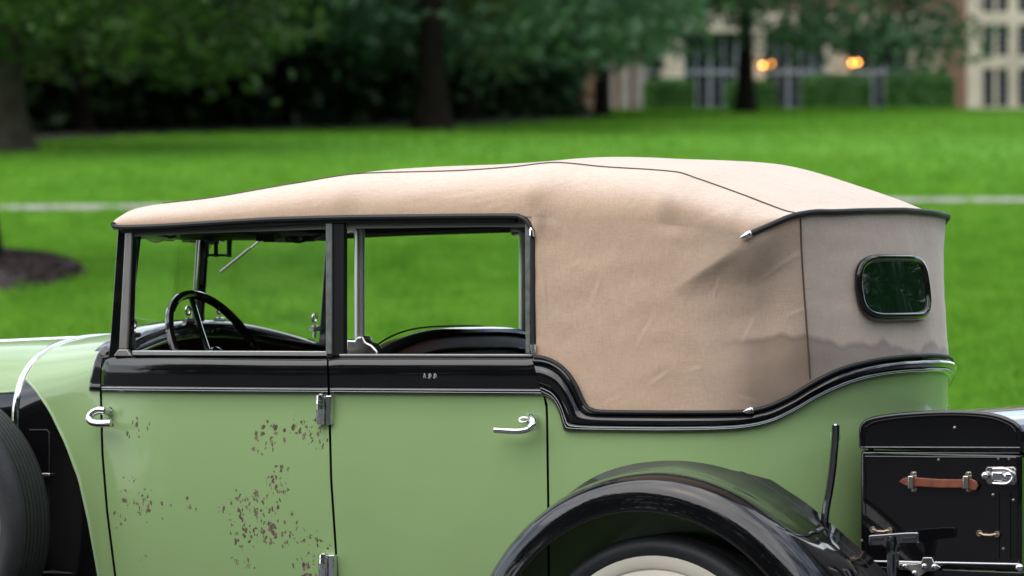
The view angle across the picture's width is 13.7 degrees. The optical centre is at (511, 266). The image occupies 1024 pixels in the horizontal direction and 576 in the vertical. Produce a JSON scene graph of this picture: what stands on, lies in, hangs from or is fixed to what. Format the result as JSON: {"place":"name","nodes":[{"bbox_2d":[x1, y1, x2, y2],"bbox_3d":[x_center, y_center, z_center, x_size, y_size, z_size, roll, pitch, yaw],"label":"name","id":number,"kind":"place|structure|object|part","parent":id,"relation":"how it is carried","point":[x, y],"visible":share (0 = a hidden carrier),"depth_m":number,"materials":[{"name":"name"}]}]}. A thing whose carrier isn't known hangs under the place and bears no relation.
{"place":"outdoors","nodes":[
{"label":"outdoors","id":0,"kind":"place"},
{"bbox_2d":[33,110,603,139],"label":"woodland floor","id":1,"kind":"structure","parent":0,"point":[166,128],"depth_m":90.73,"materials":[{"name":"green plant"}]},
{"bbox_2d":[24,0,347,131],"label":"broad tree","id":2,"kind":"object","parent":1,"relation":"on","point":[81,117],"visible":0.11,"depth_m":83.79,"materials":[{"name":"green plant"}]},
{"bbox_2d":[207,71,318,116],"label":"shrub","id":3,"kind":"object","parent":1,"relation":"on","point":[218,104],"visible":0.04,"depth_m":101.27,"materials":[{"name":"green plant"}]},
{"bbox_2d":[72,0,455,124],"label":"broad tree","id":4,"kind":"object","parent":1,"relation":"on","point":[183,108],"visible":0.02,"depth_m":92.80,"materials":[{"name":"green plant"}]},
{"bbox_2d":[22,0,608,133],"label":"wood","id":5,"kind":"object","parent":1,"relation":"on","point":[47,105],"visible":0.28,"depth_m":92.06,"materials":[{"name":"green plant"}]},
{"bbox_2d":[217,0,583,122],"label":"broad tree","id":6,"kind":"object","parent":1,"relation":"on","point":[317,48],"visible":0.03,"depth_m":93.19,"materials":[{"name":"green plant"}]},
{"bbox_2d":[285,0,709,119],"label":"broad tree","id":7,"kind":"object","parent":1,"relation":"on","point":[460,108],"visible":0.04,"depth_m":97.73,"materials":[{"name":"green plant"}]},
{"bbox_2d":[488,62,530,117],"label":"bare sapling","id":8,"kind":"object","parent":1,"relation":"on","point":[493,113],"visible":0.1,"depth_m":100.99,"materials":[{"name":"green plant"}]},
{"bbox_2d":[508,61,594,113],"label":"shrub","id":9,"kind":"object","parent":1,"relation":"on","point":[553,79],"visible":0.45,"depth_m":107.40,"materials":[{"name":"green plant"}]},
{"bbox_2d":[0,157,1023,575],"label":"vintage car","id":10,"kind":"object","parent":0,"point":[692,367],"visible":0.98,"depth_m":12.03,"materials":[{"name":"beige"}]},
{"bbox_3d":[-0.862,0.758,12.513,0.879,1.028,0.162,0,0,30],"label":"front door","id":11,"kind":"part","parent":10,"relation":"part of","materials":[{"name":"green paint"}]},
{"bbox_3d":[-0.214,0.739,12.129,0.756,0.986,0.153,0,0,30],"label":"rear door","id":12,"kind":"part","parent":10,"relation":"part of","materials":[{"name":"green paint"}]},
{"bbox_3d":[1.077,0.058,11.955,0.051,0.186,0.412,0,0,34],"label":"rear window","id":13,"kind":"part","parent":10,"relation":"part of","materials":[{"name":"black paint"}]},
{"bbox_2d":[859,404,1023,570],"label":"luggage trunk","id":14,"kind":"object","parent":10,"relation":"on","point":[948,484],"visible":0.99,"depth_m":11.49,"materials":[{"name":"black paint"}]},
{"bbox_2d":[0,107,1023,408],"bbox_3d":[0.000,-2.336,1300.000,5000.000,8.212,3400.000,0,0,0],"label":"lawn","id":15,"kind":"structure","parent":0,"point":[736,147],"depth_m":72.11,"materials":[{"name":"green plant"}]},
{"bbox_2d":[0,247,88,292],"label":"mulch bed","id":16,"kind":"object","parent":15,"relation":"on","point":[9,282],"visible":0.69,"depth_m":39.79,"materials":[{"name":"brown wood"}]},
{"bbox_2d":[0,0,199,255],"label":"young tree","id":17,"kind":"object","parent":16,"relation":"on","point":[37,11],"visible":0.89,"depth_m":43.72,"materials":[{"name":"green plant"}]},
{"bbox_2d":[0,0,341,152],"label":"broad tree","id":18,"kind":"object","parent":15,"relation":"on","point":[139,29],"visible":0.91,"depth_m":71.62,"materials":[{"name":"green plant"}]},
{"bbox_2d":[207,0,736,130],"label":"broad tree","id":19,"kind":"object","parent":15,"relation":"on","point":[610,23],"visible":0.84,"depth_m":85.71,"materials":[{"name":"green plant"}]},
{"bbox_2d":[479,0,759,115],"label":"broad tree","id":20,"kind":"object","parent":15,"relation":"on","point":[602,103],"visible":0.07,"depth_m":103.83,"materials":[{"name":"green plant"}]},
{"bbox_2d":[640,77,696,109],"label":"clipped hedge","id":21,"kind":"object","parent":15,"relation":"on","point":[669,93],"visible":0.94,"depth_m":132.46,"materials":[{"name":"green plant"}]},
{"bbox_2d":[723,78,777,108],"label":"clipped hedge","id":22,"kind":"object","parent":15,"relation":"on","point":[766,90],"visible":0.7,"depth_m":133.50,"materials":[{"name":"green plant"}]},
{"bbox_2d":[572,0,1023,109],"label":"stone mansion","id":23,"kind":"structure","parent":15,"relation":"on","point":[980,84],"depth_m":138.00,"materials":[{"name":"stone"}]},
{"bbox_2d":[646,47,660,80],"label":"window","id":24,"kind":"structure","parent":23,"relation":"in","point":[653,73],"depth_m":138.47,"materials":[{"name":"grey glass"}]},
{"bbox_2d":[684,33,737,109],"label":"window","id":25,"kind":"structure","parent":23,"relation":"in","point":[709,94],"depth_m":138.60,"materials":[{"name":"grey glass"}]},
{"bbox_2d":[765,33,824,108],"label":"window","id":26,"kind":"structure","parent":23,"relation":"in","point":[787,79],"depth_m":138.60,"materials":[{"name":"grey glass"}]},
{"bbox_2d":[849,33,908,108],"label":"window","id":27,"kind":"structure","parent":23,"relation":"in","point":[878,77],"depth_m":138.60,"materials":[{"name":"grey glass"}]},
{"bbox_2d":[983,69,993,106],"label":"window","id":28,"kind":"structure","parent":23,"relation":"in","point":[988,91],"depth_m":136.59,"materials":[{"name":"black glass"}]},
{"bbox_2d":[983,25,993,55],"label":"window","id":29,"kind":"structure","parent":23,"relation":"in","point":[988,33],"depth_m":136.59,"materials":[{"name":"black glass"}]},
{"bbox_2d":[983,0,993,11],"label":"window","id":30,"kind":"structure","parent":23,"relation":"in","point":[988,5],"depth_m":136.59,"materials":[{"name":"black glass"}]},
{"bbox_2d":[997,68,1007,106],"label":"window","id":31,"kind":"structure","parent":23,"relation":"in","point":[1002,83],"depth_m":136.59,"materials":[{"name":"black glass"}]},
{"bbox_2d":[997,25,1007,55],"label":"window","id":32,"kind":"structure","parent":23,"relation":"in","point":[1002,39],"depth_m":136.59,"materials":[{"name":"black glass"}]},
{"bbox_2d":[997,0,1007,11],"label":"window","id":33,"kind":"structure","parent":23,"relation":"in","point":[1000,3],"depth_m":136.59,"materials":[{"name":"black glass"}]},
{"bbox_2d":[1018,69,1023,106],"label":"window","id":34,"kind":"structure","parent":23,"relation":"in","point":[1020,71],"depth_m":136.59,"materials":[{"name":"black"}]},
{"bbox_2d":[1018,25,1023,55],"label":"window","id":35,"kind":"structure","parent":23,"relation":"in","point":[1020,27],"depth_m":136.59,"materials":[{"name":"black glass"}]},
{"bbox_2d":[1018,0,1023,11],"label":"window","id":36,"kind":"structure","parent":23,"relation":"in","point":[1020,2],"depth_m":136.59,"materials":[{"name":"black"}]},
{"bbox_2d":[589,0,1010,112],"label":"broad tree","id":37,"kind":"object","parent":15,"relation":"on","point":[825,29],"visible":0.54,"depth_m":111.26,"materials":[{"name":"green plant"}]},
{"bbox_2d":[799,72,872,108],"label":"clipped hedge","id":38,"kind":"object","parent":15,"relation":"on","point":[841,90],"visible":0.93,"depth_m":132.96,"materials":[{"name":"green plant"}]},
{"bbox_2d":[882,70,956,108],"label":"clipped hedge","id":39,"kind":"object","parent":15,"relation":"on","point":[930,89],"visible":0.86,"depth_m":132.46,"materials":[{"name":"green plant"}]},
{"bbox_2d":[0,197,1023,209],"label":"path","id":40,"kind":"structure","parent":0,"point":[86,207],"depth_m":55.10,"materials":[{"name":"concrete"}]}
]}

